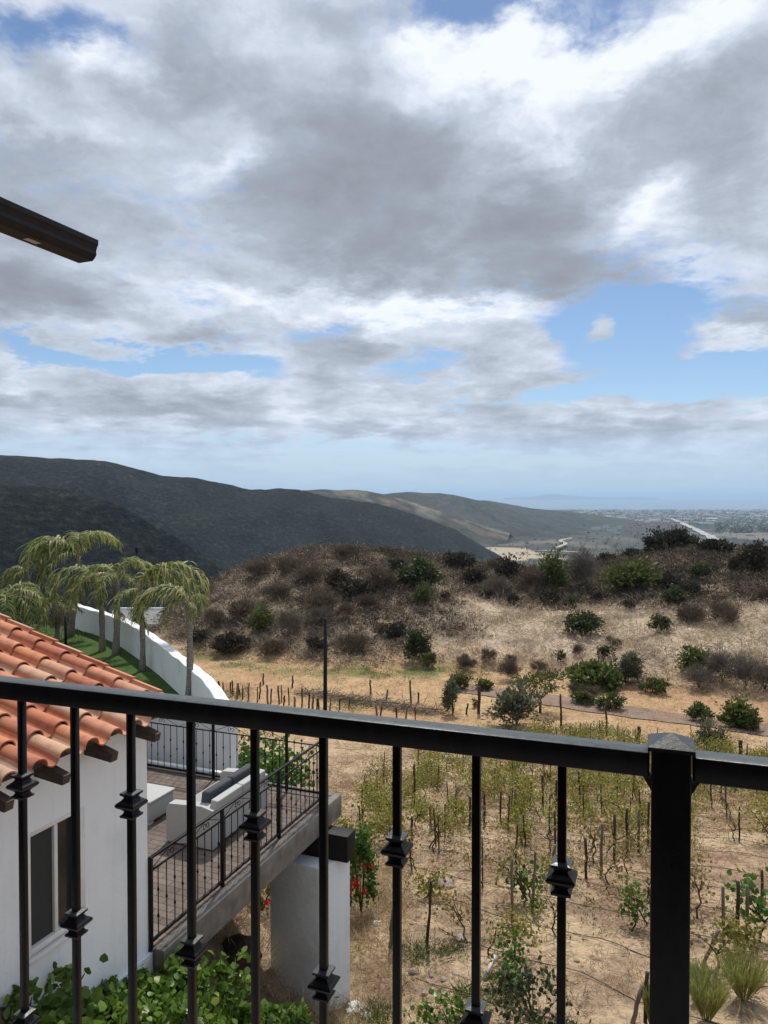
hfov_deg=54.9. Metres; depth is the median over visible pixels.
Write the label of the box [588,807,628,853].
grapevine
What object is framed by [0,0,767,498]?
sky
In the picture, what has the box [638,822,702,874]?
grapevine
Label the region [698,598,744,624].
shrub
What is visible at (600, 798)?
vine stake
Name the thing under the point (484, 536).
hills
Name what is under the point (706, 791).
grapevine
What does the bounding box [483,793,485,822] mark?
vine stake
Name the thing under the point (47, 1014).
geranium
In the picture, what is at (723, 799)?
grapevine
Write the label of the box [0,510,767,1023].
ground
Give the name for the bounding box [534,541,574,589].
shrub
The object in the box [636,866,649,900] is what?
grapevine
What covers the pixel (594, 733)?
grapevine
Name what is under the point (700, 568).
shrub
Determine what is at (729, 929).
grapevine
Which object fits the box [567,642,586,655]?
shrub
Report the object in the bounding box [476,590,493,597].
shrub
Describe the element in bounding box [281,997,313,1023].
geranium
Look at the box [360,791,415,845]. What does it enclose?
grapevine
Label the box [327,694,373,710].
weeds
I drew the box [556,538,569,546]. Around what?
track
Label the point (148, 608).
wall
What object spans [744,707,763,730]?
shrub
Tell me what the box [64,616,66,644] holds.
lamp post
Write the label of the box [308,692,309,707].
vine stake
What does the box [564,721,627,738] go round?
weeds
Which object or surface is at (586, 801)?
grapevine
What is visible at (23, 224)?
overhanging roof
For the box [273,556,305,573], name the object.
shrub
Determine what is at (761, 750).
grapevine
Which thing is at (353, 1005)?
rock
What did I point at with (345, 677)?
weeds
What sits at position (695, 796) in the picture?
grapevine
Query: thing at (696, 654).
shrub
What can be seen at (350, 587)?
shrub
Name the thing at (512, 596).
shrub
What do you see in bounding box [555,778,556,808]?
vine stake
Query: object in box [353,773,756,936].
weeds
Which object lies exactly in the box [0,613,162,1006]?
house
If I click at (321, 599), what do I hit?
shrub
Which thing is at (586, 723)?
weeds
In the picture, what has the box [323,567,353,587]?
shrub
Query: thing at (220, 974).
geranium
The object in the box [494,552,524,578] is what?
shrub
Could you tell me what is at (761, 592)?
shrub
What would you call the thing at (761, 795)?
grapevine
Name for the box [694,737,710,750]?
grapevine
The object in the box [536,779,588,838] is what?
grapevine
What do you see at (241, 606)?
shrub
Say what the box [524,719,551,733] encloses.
grapevine
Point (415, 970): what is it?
rock
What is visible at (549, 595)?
shrub
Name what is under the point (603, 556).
shrub
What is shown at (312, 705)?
vine stake
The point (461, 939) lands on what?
rock
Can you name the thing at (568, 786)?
grapevine
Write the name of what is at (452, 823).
grapevine
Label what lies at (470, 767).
grapevine
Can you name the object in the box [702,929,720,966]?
vine stake
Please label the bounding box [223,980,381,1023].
weeds
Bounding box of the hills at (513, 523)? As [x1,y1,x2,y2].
[385,492,593,537]
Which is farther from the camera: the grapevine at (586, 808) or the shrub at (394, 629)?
the shrub at (394, 629)
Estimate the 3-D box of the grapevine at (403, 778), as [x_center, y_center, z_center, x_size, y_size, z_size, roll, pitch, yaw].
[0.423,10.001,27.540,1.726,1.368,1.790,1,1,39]
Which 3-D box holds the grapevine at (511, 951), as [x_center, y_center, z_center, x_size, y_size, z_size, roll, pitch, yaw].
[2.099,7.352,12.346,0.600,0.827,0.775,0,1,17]
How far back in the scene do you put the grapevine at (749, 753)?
33.28 m
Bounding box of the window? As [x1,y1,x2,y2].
[28,806,90,966]
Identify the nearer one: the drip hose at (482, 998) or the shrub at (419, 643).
the drip hose at (482, 998)
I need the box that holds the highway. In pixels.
[672,519,718,539]
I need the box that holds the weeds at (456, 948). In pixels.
[434,935,470,961]
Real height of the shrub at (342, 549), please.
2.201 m
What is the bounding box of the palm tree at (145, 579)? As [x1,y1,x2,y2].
[107,561,209,670]
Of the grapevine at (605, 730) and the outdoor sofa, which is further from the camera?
the grapevine at (605, 730)
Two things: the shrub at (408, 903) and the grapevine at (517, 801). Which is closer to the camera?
the shrub at (408, 903)
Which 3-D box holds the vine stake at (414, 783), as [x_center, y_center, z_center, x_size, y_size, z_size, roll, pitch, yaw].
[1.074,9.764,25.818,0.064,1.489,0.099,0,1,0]
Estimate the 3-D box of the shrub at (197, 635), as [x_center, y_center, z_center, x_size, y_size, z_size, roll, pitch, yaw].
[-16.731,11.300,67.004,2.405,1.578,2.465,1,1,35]
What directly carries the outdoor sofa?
on the terrace
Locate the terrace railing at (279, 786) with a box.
[147,718,318,951]
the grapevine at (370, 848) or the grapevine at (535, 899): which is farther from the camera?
the grapevine at (370, 848)
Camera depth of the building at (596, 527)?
3315.61 m
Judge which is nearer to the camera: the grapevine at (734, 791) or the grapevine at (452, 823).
the grapevine at (452, 823)
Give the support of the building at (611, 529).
on the ground at (606, 1006)
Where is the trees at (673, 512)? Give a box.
[559,508,767,537]
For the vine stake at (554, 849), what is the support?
on the ground at (606, 1006)
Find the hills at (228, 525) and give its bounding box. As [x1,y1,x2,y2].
[0,455,501,568]
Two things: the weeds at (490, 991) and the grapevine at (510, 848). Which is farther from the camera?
the grapevine at (510, 848)
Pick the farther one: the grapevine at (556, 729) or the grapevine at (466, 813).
the grapevine at (556, 729)
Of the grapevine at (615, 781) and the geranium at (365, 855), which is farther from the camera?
the grapevine at (615, 781)
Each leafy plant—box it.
[402,987,492,1023]
[484,955,590,1023]
[495,960,530,996]
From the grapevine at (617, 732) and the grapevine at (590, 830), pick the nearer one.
the grapevine at (590, 830)
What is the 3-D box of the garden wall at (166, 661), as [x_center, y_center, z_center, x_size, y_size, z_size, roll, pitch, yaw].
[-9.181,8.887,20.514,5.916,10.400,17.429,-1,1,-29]
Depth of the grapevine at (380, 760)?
30.91 m
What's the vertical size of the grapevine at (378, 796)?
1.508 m
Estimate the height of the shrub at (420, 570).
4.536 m
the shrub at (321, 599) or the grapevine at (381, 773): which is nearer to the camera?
the grapevine at (381, 773)
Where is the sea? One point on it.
(704, 504)
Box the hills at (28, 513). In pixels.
[0,485,231,625]
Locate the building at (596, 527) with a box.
[592,526,600,529]
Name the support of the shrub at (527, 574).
on the ground at (606, 1006)
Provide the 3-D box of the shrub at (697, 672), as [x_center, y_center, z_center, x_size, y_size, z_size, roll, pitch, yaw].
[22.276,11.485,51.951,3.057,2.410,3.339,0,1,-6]
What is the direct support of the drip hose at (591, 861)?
on the ground at (606, 1006)
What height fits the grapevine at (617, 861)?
1.384 m
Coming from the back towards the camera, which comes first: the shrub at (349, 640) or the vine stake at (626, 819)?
the shrub at (349, 640)
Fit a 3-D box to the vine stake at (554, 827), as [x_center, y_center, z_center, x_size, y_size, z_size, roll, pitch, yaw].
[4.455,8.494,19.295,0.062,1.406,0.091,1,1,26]
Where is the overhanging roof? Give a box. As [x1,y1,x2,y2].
[0,197,97,262]
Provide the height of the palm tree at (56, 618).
1.791 m
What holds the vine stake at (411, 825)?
on the ground at (606, 1006)
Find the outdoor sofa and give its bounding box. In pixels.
[166,764,267,849]
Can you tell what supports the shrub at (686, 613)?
on the ground at (606, 1006)
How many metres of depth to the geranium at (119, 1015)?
7.35 m
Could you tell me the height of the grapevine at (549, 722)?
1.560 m
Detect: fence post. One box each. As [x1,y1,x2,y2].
[409,680,411,704]
[477,686,480,713]
[559,694,561,725]
[605,702,607,733]
[636,726,640,743]
[738,740,742,754]
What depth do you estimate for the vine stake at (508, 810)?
21.70 m
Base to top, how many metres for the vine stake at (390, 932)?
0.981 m
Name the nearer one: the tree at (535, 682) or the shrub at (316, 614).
the tree at (535, 682)
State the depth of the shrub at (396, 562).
81.83 m
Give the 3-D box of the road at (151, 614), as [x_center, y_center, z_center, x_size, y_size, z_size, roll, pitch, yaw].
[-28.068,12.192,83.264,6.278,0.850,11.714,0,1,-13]
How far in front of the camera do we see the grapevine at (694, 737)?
37.74 m
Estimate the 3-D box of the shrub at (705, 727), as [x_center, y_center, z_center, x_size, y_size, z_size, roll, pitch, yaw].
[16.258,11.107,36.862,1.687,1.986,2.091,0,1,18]
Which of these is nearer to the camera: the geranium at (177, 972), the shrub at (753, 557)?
the geranium at (177, 972)
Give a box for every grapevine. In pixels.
[334,816,358,828]
[350,764,391,822]
[350,830,378,880]
[351,799,391,847]
[354,770,387,806]
[357,756,391,786]
[359,745,406,781]
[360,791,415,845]
[361,774,408,826]
[369,765,388,786]
[375,788,412,819]
[378,761,425,791]
[381,825,420,871]
[383,818,430,842]
[391,780,423,807]
[403,787,453,830]
[404,770,430,804]
[405,757,431,787]
[405,856,456,898]
[406,749,446,765]
[406,789,432,817]
[409,801,469,844]
[413,752,440,769]
[413,762,444,796]
[415,816,451,853]
[416,753,448,778]
[417,751,462,784]
[426,763,445,790]
[426,796,470,848]
[427,879,469,943]
[434,752,468,779]
[439,794,482,828]
[441,787,467,810]
[447,761,498,795]
[448,754,490,774]
[451,756,493,786]
[451,778,466,797]
[453,798,487,834]
[454,846,493,886]
[458,762,521,803]
[462,786,494,801]
[481,757,501,768]
[481,764,507,799]
[481,837,543,901]
[481,894,553,965]
[482,758,518,789]
[486,766,536,807]
[490,808,524,833]
[490,925,529,973]
[492,761,551,811]
[492,784,543,822]
[494,761,544,802]
[495,854,546,904]
[499,835,550,873]
[500,760,527,779]
[504,799,534,819]
[506,760,539,778]
[510,809,538,845]
[522,890,547,916]
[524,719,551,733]
[526,763,569,795]
[527,713,561,733]
[530,850,585,889]
[531,810,568,854]
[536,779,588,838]
[538,768,556,780]
[540,885,578,936]
[541,723,569,735]
[544,769,583,801]
[548,767,595,788]
[563,721,590,736]
[567,768,605,782]
[567,771,586,795]
[567,807,605,862]
[568,786,600,812]
[569,769,606,800]
[571,774,595,791]
[572,839,638,890]
[576,800,601,821]
[577,721,608,739]
[584,772,637,831]
[588,729,623,740]
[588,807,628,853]
[591,772,637,807]
[591,787,620,814]
[592,772,641,792]
[593,711,618,738]
[593,771,613,786]
[595,875,649,925]
[603,733,638,742]
[603,824,640,874]
[605,811,647,852]
[606,796,650,841]
[610,725,636,741]
[610,774,650,801]
[612,733,642,742]
[615,724,644,743]
[617,875,649,931]
[629,795,650,821]
[630,817,700,860]
[635,807,697,850]
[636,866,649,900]
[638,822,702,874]
[642,863,720,928]
[649,809,703,838]
[689,729,700,742]
[690,847,717,918]
[690,917,767,979]
[691,785,728,815]
[691,786,717,823]
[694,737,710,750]
[696,783,714,804]
[698,905,767,956]
[699,727,729,750]
[704,730,741,754]
[705,789,734,818]
[715,727,743,748]
[717,739,743,754]
[717,796,749,840]
[723,786,743,795]
[724,867,767,943]
[728,790,767,842]
[738,741,767,756]
[738,788,764,805]
[738,790,767,816]
[751,742,767,756]
[751,791,767,807]
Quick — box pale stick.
[483,954,496,979]
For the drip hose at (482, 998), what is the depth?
11.84 m
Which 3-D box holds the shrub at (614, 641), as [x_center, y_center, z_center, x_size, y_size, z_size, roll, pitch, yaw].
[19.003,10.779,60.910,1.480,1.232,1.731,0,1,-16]
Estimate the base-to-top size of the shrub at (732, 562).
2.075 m
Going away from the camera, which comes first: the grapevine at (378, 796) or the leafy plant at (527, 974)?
the leafy plant at (527, 974)
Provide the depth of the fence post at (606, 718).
40.51 m
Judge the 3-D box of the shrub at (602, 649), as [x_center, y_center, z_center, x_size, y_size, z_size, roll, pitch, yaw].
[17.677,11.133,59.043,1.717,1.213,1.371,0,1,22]
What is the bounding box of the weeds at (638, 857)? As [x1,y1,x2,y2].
[266,744,767,994]
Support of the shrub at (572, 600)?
on the ground at (606, 1006)
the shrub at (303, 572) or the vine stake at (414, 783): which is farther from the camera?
the shrub at (303, 572)
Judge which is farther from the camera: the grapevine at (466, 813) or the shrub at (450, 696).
the shrub at (450, 696)
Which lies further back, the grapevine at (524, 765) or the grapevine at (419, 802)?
the grapevine at (524, 765)
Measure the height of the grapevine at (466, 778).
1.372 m
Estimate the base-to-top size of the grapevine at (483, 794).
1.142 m
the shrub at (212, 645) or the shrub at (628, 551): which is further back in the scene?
the shrub at (628, 551)
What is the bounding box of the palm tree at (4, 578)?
[0,561,44,627]
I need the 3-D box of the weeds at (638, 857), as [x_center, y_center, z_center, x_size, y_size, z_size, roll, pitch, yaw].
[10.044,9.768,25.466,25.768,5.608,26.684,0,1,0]
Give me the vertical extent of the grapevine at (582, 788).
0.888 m
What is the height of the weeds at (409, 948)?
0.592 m
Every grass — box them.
[35,625,266,742]
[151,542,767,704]
[177,646,767,739]
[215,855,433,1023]
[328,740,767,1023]
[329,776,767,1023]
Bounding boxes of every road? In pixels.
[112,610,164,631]
[442,685,767,735]
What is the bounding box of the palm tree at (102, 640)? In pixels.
[39,564,129,651]
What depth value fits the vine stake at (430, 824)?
21.79 m
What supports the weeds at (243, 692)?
on the ground at (606, 1006)
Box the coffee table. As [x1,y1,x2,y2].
[147,783,174,825]
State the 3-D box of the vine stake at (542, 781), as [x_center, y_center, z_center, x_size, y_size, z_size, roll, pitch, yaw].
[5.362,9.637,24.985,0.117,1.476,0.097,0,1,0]
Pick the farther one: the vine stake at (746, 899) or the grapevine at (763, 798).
the grapevine at (763, 798)
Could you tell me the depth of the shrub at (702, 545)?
90.44 m
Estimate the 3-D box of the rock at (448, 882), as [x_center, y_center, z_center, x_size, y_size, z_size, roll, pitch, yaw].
[1.347,8.530,16.921,0.491,0.322,0.488,0,1,0]
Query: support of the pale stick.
on the ground at (606, 1006)
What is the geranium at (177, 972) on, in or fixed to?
on the ground at (606, 1006)
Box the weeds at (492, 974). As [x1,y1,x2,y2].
[481,962,501,988]
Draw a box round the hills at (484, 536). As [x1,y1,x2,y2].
[303,489,512,546]
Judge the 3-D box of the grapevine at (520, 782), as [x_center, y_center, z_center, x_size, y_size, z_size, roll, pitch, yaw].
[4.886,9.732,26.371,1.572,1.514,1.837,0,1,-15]
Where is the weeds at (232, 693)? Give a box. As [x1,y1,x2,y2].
[222,686,247,698]
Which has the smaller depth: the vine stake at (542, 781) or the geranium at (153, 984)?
the geranium at (153, 984)
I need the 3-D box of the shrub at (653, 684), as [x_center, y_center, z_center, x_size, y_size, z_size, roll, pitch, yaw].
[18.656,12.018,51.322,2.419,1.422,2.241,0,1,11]
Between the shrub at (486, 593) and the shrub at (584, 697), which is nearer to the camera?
the shrub at (584, 697)
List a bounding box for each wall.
[75,604,237,770]
[120,608,168,611]
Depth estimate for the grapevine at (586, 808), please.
23.51 m
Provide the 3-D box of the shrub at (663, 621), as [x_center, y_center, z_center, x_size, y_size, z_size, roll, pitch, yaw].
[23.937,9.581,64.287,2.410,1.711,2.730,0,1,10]
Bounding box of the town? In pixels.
[576,509,767,523]
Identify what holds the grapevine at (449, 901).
on the ground at (606, 1006)
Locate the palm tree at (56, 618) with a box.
[31,595,76,642]
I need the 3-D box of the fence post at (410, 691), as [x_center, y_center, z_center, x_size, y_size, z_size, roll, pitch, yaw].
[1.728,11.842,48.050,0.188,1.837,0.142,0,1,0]
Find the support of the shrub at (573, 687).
on the ground at (606, 1006)
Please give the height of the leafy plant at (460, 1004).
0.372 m
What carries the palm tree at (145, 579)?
on the lawn at (124, 661)
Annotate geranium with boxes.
[0,953,116,1023]
[43,986,105,1023]
[82,974,156,1023]
[106,984,219,1023]
[110,960,206,1023]
[141,941,215,1023]
[170,979,237,1023]
[172,946,250,1023]
[209,987,262,1023]
[231,998,289,1023]
[249,883,269,910]
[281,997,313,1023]
[350,804,381,914]
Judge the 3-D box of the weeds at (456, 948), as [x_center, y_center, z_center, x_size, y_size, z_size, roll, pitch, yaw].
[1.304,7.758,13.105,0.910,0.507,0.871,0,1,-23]
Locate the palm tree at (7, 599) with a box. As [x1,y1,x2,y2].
[0,581,50,630]
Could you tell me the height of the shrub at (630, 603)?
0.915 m
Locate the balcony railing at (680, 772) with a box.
[0,676,767,1023]
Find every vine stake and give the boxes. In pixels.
[266,685,268,703]
[277,686,279,703]
[301,688,302,707]
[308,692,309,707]
[311,693,313,708]
[389,909,391,948]
[408,838,412,873]
[410,816,413,840]
[414,771,415,803]
[425,880,432,945]
[429,808,431,831]
[433,808,436,846]
[437,816,439,853]
[444,804,445,837]
[469,796,470,829]
[481,837,482,888]
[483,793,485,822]
[499,791,501,820]
[507,795,509,830]
[510,858,513,922]
[514,824,517,872]
[523,815,525,845]
[531,851,536,911]
[541,775,543,811]
[548,794,550,834]
[552,844,555,857]
[554,811,555,843]
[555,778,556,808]
[577,771,580,798]
[584,838,587,879]
[600,784,602,813]
[600,823,603,875]
[613,814,615,863]
[625,808,628,853]
[630,984,643,1023]
[637,808,639,851]
[643,971,649,1022]
[646,802,649,846]
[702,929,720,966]
[721,886,725,944]
[725,786,727,818]
[735,881,740,944]
[738,807,740,842]
[745,885,748,943]
[760,870,763,912]
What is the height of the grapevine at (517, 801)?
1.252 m
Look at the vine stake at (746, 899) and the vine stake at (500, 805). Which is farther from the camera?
the vine stake at (500, 805)
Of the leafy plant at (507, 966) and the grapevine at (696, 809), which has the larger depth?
the grapevine at (696, 809)
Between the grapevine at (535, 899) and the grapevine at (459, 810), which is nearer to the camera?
the grapevine at (535, 899)
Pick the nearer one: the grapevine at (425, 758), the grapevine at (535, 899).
the grapevine at (535, 899)
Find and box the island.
[503,494,660,499]
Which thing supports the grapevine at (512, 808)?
on the ground at (606, 1006)
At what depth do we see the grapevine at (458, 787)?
26.67 m
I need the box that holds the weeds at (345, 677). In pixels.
[186,652,488,682]
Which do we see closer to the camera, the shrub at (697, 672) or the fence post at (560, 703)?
the fence post at (560, 703)
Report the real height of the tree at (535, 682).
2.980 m
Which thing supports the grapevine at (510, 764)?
on the ground at (606, 1006)
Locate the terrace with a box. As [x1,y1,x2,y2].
[147,759,340,974]
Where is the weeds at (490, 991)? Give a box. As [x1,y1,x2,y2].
[481,977,525,1006]
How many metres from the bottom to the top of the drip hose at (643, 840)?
2.479 m
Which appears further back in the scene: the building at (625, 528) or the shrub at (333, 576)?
the building at (625, 528)
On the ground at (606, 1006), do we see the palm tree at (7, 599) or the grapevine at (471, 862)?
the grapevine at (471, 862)
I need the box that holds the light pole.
[323,618,326,709]
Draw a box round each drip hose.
[412,866,766,950]
[417,978,552,1019]
[422,844,767,921]
[428,830,767,898]
[439,928,717,1023]
[444,899,767,986]
[453,820,764,876]
[482,794,763,832]
[482,814,765,857]
[487,804,767,844]
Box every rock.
[223,933,262,974]
[346,1000,362,1016]
[409,968,418,974]
[434,876,452,889]
[455,933,464,942]
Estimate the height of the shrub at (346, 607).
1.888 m
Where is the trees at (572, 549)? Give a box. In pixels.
[489,527,767,556]
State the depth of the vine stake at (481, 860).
16.68 m
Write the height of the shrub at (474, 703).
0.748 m
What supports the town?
on the ground at (606, 1006)
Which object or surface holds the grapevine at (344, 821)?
on the ground at (606, 1006)
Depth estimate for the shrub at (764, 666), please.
51.02 m
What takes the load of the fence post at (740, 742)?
on the ground at (606, 1006)
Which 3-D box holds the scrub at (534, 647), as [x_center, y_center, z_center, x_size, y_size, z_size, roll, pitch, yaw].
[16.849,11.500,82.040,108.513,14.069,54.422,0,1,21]
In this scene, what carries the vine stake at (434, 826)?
on the ground at (606, 1006)
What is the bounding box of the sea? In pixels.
[474,499,767,510]
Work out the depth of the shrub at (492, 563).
88.38 m
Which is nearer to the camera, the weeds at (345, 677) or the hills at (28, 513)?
the weeds at (345, 677)
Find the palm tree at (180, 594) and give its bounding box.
[131,583,209,695]
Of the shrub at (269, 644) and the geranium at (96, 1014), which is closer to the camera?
the geranium at (96, 1014)
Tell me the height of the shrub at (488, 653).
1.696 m
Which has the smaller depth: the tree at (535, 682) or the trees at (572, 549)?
the tree at (535, 682)
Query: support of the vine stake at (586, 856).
on the ground at (606, 1006)
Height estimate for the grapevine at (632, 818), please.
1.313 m
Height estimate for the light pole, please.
3.343 m
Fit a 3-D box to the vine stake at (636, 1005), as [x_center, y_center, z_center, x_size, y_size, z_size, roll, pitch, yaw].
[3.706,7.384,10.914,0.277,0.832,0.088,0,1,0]
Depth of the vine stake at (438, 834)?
19.34 m
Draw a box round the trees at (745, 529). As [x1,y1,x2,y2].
[713,519,767,533]
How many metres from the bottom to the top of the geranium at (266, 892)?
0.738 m
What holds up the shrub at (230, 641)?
on the ground at (606, 1006)
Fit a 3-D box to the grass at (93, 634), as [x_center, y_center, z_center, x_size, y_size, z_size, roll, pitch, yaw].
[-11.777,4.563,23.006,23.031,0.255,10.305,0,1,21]
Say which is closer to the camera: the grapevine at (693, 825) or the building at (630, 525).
the grapevine at (693, 825)
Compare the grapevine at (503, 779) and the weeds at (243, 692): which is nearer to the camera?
the grapevine at (503, 779)
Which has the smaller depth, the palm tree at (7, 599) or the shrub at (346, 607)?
the palm tree at (7, 599)
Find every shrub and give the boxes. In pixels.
[193,628,211,642]
[199,607,228,625]
[205,637,216,649]
[211,630,250,655]
[224,594,262,617]
[238,730,318,786]
[238,746,249,768]
[243,555,274,577]
[244,598,277,632]
[253,639,286,655]
[259,579,294,600]
[260,734,318,786]
[265,608,307,636]
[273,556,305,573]
[285,561,330,585]
[297,589,342,611]
[302,634,327,650]
[305,604,339,628]
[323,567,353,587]
[328,576,380,601]
[329,542,360,556]
[329,630,380,651]
[333,601,359,618]
[354,591,382,608]
[362,562,402,589]
[371,621,389,632]
[380,618,410,637]
[387,558,406,569]
[396,547,448,586]
[402,623,433,658]
[411,579,433,604]
[420,651,437,668]
[438,590,454,601]
[440,549,476,568]
[440,677,460,714]
[447,668,474,689]
[456,566,492,582]
[456,652,470,663]
[456,656,479,669]
[472,677,495,691]
[472,698,477,707]
[476,573,521,597]
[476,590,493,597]
[477,645,498,661]
[480,677,555,730]
[481,556,504,570]
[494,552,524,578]
[494,656,522,679]
[503,652,517,666]
[504,592,519,603]
[511,556,548,589]
[526,589,537,602]
[529,659,548,672]
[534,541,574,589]
[535,587,562,603]
[552,649,566,661]
[558,609,605,636]
[562,592,581,608]
[563,540,601,585]
[564,656,625,691]
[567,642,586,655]
[567,683,583,693]
[569,688,595,705]
[580,685,603,697]
[587,591,604,600]
[594,551,616,562]
[594,691,627,709]
[595,645,616,657]
[597,551,663,594]
[608,637,623,647]
[610,648,646,683]
[621,600,636,607]
[622,548,643,557]
[636,674,671,693]
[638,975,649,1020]
[640,524,699,553]
[646,612,673,633]
[654,567,684,587]
[658,583,690,603]
[673,603,709,625]
[674,643,710,673]
[676,582,704,593]
[681,660,721,692]
[681,700,715,721]
[687,561,715,578]
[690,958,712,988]
[690,958,737,1022]
[694,714,729,750]
[695,538,739,553]
[697,537,721,551]
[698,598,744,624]
[698,641,737,682]
[710,939,767,1002]
[712,690,762,731]
[717,647,767,691]
[726,554,745,571]
[730,538,767,573]
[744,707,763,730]
[749,654,767,688]
[754,586,767,599]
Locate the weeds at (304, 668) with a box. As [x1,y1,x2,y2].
[179,646,494,681]
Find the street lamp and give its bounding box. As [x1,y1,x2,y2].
[135,546,138,623]
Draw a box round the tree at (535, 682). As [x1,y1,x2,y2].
[509,667,569,712]
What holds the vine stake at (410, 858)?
on the ground at (606, 1006)
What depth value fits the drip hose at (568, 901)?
15.62 m
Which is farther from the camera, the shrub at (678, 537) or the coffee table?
the shrub at (678, 537)
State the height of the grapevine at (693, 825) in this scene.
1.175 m
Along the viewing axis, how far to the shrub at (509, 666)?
54.76 m
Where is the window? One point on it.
(49, 846)
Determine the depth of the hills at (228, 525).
1118.01 m
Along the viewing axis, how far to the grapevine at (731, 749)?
35.30 m
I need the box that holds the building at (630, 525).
[627,523,633,527]
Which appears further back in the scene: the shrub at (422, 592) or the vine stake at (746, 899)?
the shrub at (422, 592)
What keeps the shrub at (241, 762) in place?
on the ground at (606, 1006)
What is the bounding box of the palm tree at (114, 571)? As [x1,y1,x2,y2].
[76,556,156,655]
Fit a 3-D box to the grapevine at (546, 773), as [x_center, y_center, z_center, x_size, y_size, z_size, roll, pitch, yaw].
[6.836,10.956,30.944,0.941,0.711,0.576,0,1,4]
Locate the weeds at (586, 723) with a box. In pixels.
[531,720,614,738]
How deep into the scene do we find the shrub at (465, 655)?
59.27 m
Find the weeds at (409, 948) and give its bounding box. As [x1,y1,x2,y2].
[390,928,455,972]
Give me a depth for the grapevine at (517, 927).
12.96 m
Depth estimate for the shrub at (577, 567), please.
81.14 m
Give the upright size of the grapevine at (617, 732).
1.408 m
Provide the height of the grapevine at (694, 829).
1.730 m
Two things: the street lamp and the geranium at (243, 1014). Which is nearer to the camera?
the geranium at (243, 1014)
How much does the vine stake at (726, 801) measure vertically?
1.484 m
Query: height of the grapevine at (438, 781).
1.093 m
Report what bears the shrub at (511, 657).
on the ground at (606, 1006)
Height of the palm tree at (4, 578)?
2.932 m
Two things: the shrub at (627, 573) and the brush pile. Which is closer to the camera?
the brush pile
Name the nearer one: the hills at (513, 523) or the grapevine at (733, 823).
the grapevine at (733, 823)
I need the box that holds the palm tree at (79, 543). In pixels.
[16,530,122,636]
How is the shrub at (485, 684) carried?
on the ground at (606, 1006)
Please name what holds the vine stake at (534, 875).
on the ground at (606, 1006)
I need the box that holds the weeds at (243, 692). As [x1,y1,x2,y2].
[233,684,254,701]
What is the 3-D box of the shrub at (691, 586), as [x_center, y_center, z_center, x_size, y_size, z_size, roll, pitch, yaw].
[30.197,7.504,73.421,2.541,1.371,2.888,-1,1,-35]
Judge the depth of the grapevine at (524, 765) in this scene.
31.30 m
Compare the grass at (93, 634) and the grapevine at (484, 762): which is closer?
the grass at (93, 634)
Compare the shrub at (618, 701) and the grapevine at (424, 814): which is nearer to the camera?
the grapevine at (424, 814)
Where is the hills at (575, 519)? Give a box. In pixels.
[478,500,640,528]
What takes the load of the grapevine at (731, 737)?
on the ground at (606, 1006)
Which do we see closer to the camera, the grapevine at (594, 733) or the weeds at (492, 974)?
the weeds at (492, 974)
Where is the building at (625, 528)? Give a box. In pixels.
[622,526,628,530]
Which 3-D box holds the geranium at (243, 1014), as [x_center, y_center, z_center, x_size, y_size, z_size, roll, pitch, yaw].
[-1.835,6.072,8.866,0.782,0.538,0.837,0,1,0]
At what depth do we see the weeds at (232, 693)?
50.22 m
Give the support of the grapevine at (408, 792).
on the ground at (606, 1006)
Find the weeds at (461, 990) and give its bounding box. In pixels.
[445,976,491,1006]
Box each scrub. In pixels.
[146,539,767,668]
[165,556,765,676]
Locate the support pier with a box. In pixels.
[270,825,354,1013]
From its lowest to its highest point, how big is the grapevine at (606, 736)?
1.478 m
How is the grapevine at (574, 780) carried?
on the ground at (606, 1006)
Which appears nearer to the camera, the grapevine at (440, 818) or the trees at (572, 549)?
the grapevine at (440, 818)
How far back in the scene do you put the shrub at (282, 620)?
64.80 m
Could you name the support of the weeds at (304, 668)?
on the ground at (606, 1006)
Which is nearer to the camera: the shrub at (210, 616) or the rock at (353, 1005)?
the rock at (353, 1005)
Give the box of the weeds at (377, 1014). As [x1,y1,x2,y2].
[344,994,403,1023]
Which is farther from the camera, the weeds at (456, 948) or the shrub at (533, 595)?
the shrub at (533, 595)
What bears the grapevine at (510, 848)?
on the ground at (606, 1006)
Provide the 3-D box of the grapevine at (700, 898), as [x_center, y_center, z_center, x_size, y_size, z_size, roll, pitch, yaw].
[5.513,7.396,13.965,1.317,1.439,1.573,1,1,37]
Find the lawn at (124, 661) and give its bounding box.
[22,623,178,694]
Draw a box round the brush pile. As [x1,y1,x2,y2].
[286,679,462,716]
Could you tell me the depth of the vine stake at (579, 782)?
27.03 m
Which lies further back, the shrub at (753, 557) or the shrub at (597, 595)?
the shrub at (753, 557)
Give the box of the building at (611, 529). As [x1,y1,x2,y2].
[606,527,616,530]
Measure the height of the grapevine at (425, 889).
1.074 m
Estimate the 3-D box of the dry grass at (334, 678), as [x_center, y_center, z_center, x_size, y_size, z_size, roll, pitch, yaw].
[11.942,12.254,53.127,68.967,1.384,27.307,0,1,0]
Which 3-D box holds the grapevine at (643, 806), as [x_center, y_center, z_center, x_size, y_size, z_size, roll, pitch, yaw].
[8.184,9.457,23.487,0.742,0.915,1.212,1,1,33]
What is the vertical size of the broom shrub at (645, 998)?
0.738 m

